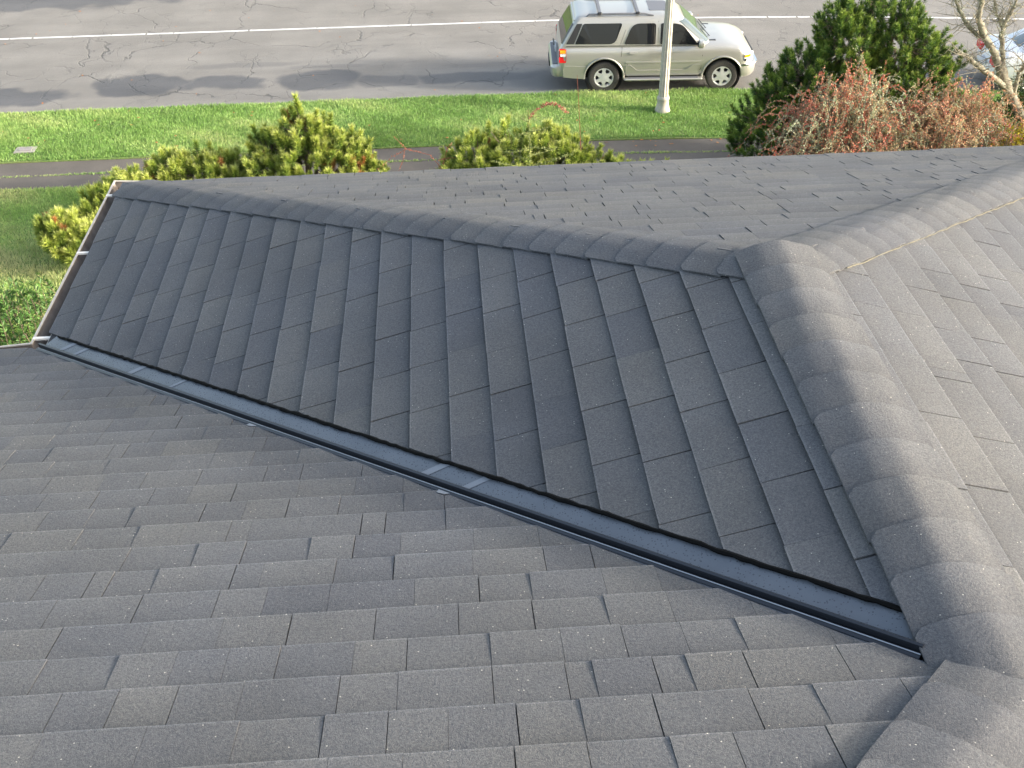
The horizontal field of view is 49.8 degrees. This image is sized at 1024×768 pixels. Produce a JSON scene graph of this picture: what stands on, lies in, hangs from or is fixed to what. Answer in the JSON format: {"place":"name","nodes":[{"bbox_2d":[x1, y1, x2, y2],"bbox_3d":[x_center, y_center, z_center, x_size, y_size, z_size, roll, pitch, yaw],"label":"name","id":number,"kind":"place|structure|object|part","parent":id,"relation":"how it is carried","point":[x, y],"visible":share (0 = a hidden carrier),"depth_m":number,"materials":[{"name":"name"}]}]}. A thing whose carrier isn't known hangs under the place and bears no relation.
{"place":"outdoors","nodes":[
{"label":"outdoors","id":0,"kind":"place"},
{"bbox_2d":[0,184,92,345],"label":"lawn","id":1,"kind":"structure","parent":0,"point":[30,263],"depth_m":21.59,"materials":[{"name":"green plant"}]},
{"bbox_2d":[0,272,56,344],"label":"laurel shrub","id":2,"kind":"object","parent":1,"relation":"on","point":[33,297],"visible":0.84,"depth_m":18.79,"materials":[{"name":"green plant"}]},
{"bbox_2d":[31,205,93,267],"bbox_3d":[-8.220,-2.720,20.608,1.623,1.318,1.434,-3,36,-3],"label":"pine shrub","id":3,"kind":"object","parent":1,"relation":"on","point":[59,233],"visible":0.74,"depth_m":20.34,"materials":[{"name":"green plant"}]},
{"bbox_2d":[932,0,1023,132],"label":"bare tree","id":4,"kind":"object","parent":1,"relation":"on","point":[1003,80],"visible":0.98,"depth_m":22.59,"materials":[{"name":"beige plant"}]},
{"label":"planting bed","id":5,"kind":"structure","parent":1,"relation":"on","visible":0},
{"bbox_2d":[69,162,153,219],"bbox_3d":[-7.820,-3.481,21.492,1.344,1.499,2.075,22,42,28],"label":"pine shrub","id":6,"kind":"object","parent":5,"relation":"on","point":[97,192],"visible":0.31,"depth_m":21.27,"materials":[{"name":"green plant"}]},
{"bbox_2d":[108,138,246,180],"bbox_3d":[-6.747,-4.115,22.167,3.128,1.749,1.964,-3,36,-3],"label":"pine shrub","id":7,"kind":"object","parent":5,"relation":"on","point":[220,162],"visible":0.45,"depth_m":21.91,"materials":[{"name":"green plant"}]},
{"bbox_2d":[240,91,390,176],"bbox_3d":[-4.078,-4.654,22.141,3.267,2.579,1.939,-3,36,-3],"label":"pine shrub","id":8,"kind":"object","parent":5,"relation":"on","point":[324,145],"visible":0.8,"depth_m":21.80,"materials":[{"name":"green plant"}]},
{"bbox_2d":[377,137,455,168],"bbox_3d":[-1.897,-4.243,22.230,1.631,1.652,0.063,-3,36,-3],"label":"berry sprig","id":9,"kind":"object","parent":5,"relation":"on","point":[420,152],"visible":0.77,"depth_m":22.00,"materials":[{"name":"red plant"}]},
{"bbox_2d":[491,101,569,165],"bbox_3d":[0.370,-4.385,21.733,1.627,2.407,0.678,-3,36,-3],"label":"sapling","id":10,"kind":"object","parent":5,"relation":"on","point":[533,113],"visible":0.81,"depth_m":21.48,"materials":[{"name":"red plant"}]},
{"bbox_2d":[436,113,668,170],"bbox_3d":[0.759,-4.547,22.455,5.083,1.925,1.790,-3,36,-3],"label":"pine shrub","id":11,"kind":"object","parent":5,"relation":"on","point":[488,151],"visible":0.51,"depth_m":22.14,"materials":[{"name":"green plant"}]},
{"bbox_2d":[577,78,580,147],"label":"tall twig","id":12,"kind":"object","parent":5,"relation":"on","point":[579,115],"visible":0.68,"depth_m":21.77,"materials":[{"name":"red plant"}]},
{"bbox_2d":[763,140,848,155],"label":"cotoneaster shrub","id":13,"kind":"object","parent":5,"relation":"on","point":[776,152],"visible":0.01,"depth_m":21.60,"materials":[{"name":"red plant"}]},
{"bbox_2d":[728,43,945,156],"bbox_3d":[6.526,-5.149,21.948,4.205,3.183,3.113,10,37,14],"label":"cotoneaster shrub","id":14,"kind":"object","parent":5,"relation":"on","point":[835,126],"visible":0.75,"depth_m":21.53,"materials":[{"name":"brown plant"}]},
{"bbox_2d":[724,0,972,156],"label":"pine tree","id":15,"kind":"object","parent":5,"relation":"on","point":[875,42],"visible":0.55,"depth_m":22.43,"materials":[{"name":"green plant"}]},
{"bbox_2d":[844,67,1023,150],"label":"cotoneaster shrub","id":16,"kind":"object","parent":5,"relation":"on","point":[960,129],"visible":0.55,"depth_m":21.76,"materials":[{"name":"brown plant"}]},
{"bbox_2d":[982,75,1023,145],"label":"evergreen shrub","id":17,"kind":"object","parent":5,"relation":"on","point":[1019,95],"visible":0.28,"depth_m":23.98,"materials":[{"name":"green plant"}]},
{"bbox_2d":[986,119,1023,146],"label":"yellow shrub","id":18,"kind":"object","parent":5,"relation":"on","point":[1016,138],"visible":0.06,"depth_m":21.69,"materials":[{"name":"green plant"}]},
{"bbox_2d":[2,11,926,152],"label":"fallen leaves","id":19,"kind":"object","parent":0,"point":[401,139],"visible":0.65,"depth_m":26.20,"materials":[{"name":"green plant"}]},
{"bbox_2d":[0,138,991,189],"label":"sidewalk","id":20,"kind":"structure","parent":0,"point":[39,170],"depth_m":24.69,"materials":[{"name":"grey concrete"}]},
{"bbox_2d":[2,149,761,177],"bbox_3d":[-2.324,-4.941,24.523,24.003,0.058,0.519,-2,36,-1],"label":"sidewalk moss","id":21,"kind":"object","parent":20,"relation":"on","point":[662,151],"visible":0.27,"depth_m":24.63,"materials":[{"name":"green plant"}]},
{"bbox_2d":[0,87,1022,163],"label":"verge","id":22,"kind":"structure","parent":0,"point":[383,147],"depth_m":26.20,"materials":[{"name":"green plant"}]},
{"bbox_2d":[13,146,36,153],"bbox_3d":[-11.155,-5.361,25.283,0.460,0.070,0.320,-3,36,-3],"label":"utility cover","id":23,"kind":"object","parent":22,"relation":"on","point":[19,150],"visible":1,"depth_m":25.23,"materials":[{"name":"concrete"}]},
{"bbox_2d":[655,0,673,113],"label":"street lamp","id":24,"kind":"object","parent":22,"relation":"on","point":[662,105],"visible":1,"depth_m":25.90,"materials":[{"name":"metal"}]},
{"bbox_2d":[0,145,1023,767],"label":"house","id":25,"kind":"structure","parent":0,"point":[698,463],"depth_m":3.14,"materials":[{"name":"grey asphalt"}]},
{"bbox_2d":[0,0,1023,112],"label":"road","id":26,"kind":"structure","parent":0,"point":[248,66],"depth_m":30.81,"materials":[{"name":"grey asphalt"}]},
{"bbox_2d":[0,16,1023,39],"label":"lane line","id":27,"kind":"object","parent":26,"relation":"on","point":[402,25],"visible":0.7,"depth_m":32.22,"materials":[{"name":"paint"}]},
{"bbox_2d":[548,0,756,91],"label":"suv","id":28,"kind":"object","parent":26,"relation":"on","point":[603,44],"visible":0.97,"depth_m":27.30,"materials":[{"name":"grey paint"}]},
{"bbox_3d":[1.352,-9.092,27.750,0.295,0.465,1.772,-1,36,0],"label":"rear window","id":29,"kind":"part","parent":28,"relation":"part of","materials":[{"name":"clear glass"}]},
{"bbox_3d":[2.128,-8.596,27.056,1.135,0.474,0.125,-1,36,0],"label":"side window","id":30,"kind":"part","parent":28,"relation":"part of","materials":[{"name":"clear glass"}]},
{"bbox_3d":[3.154,-8.597,27.062,0.756,0.484,0.126,-1,36,0],"label":"side window","id":31,"kind":"part","parent":28,"relation":"part of","materials":[{"name":"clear glass"}]},
{"bbox_3d":[4.109,-8.604,27.065,0.914,0.497,0.127,-1,36,0],"label":"side window","id":32,"kind":"part","parent":28,"relation":"part of","materials":[{"name":"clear glass"}]},
{"bbox_2d":[973,28,1023,90],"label":"sedan","id":33,"kind":"object","parent":26,"relation":"on","point":[1020,40],"visible":0.43,"depth_m":27.31,"materials":[{"name":"white paint"}]},
{"bbox_3d":[12.829,-8.596,27.279,0.682,0.325,1.400,2,36,5],"label":"rear window","id":34,"kind":"part","parent":33,"relation":"part of","materials":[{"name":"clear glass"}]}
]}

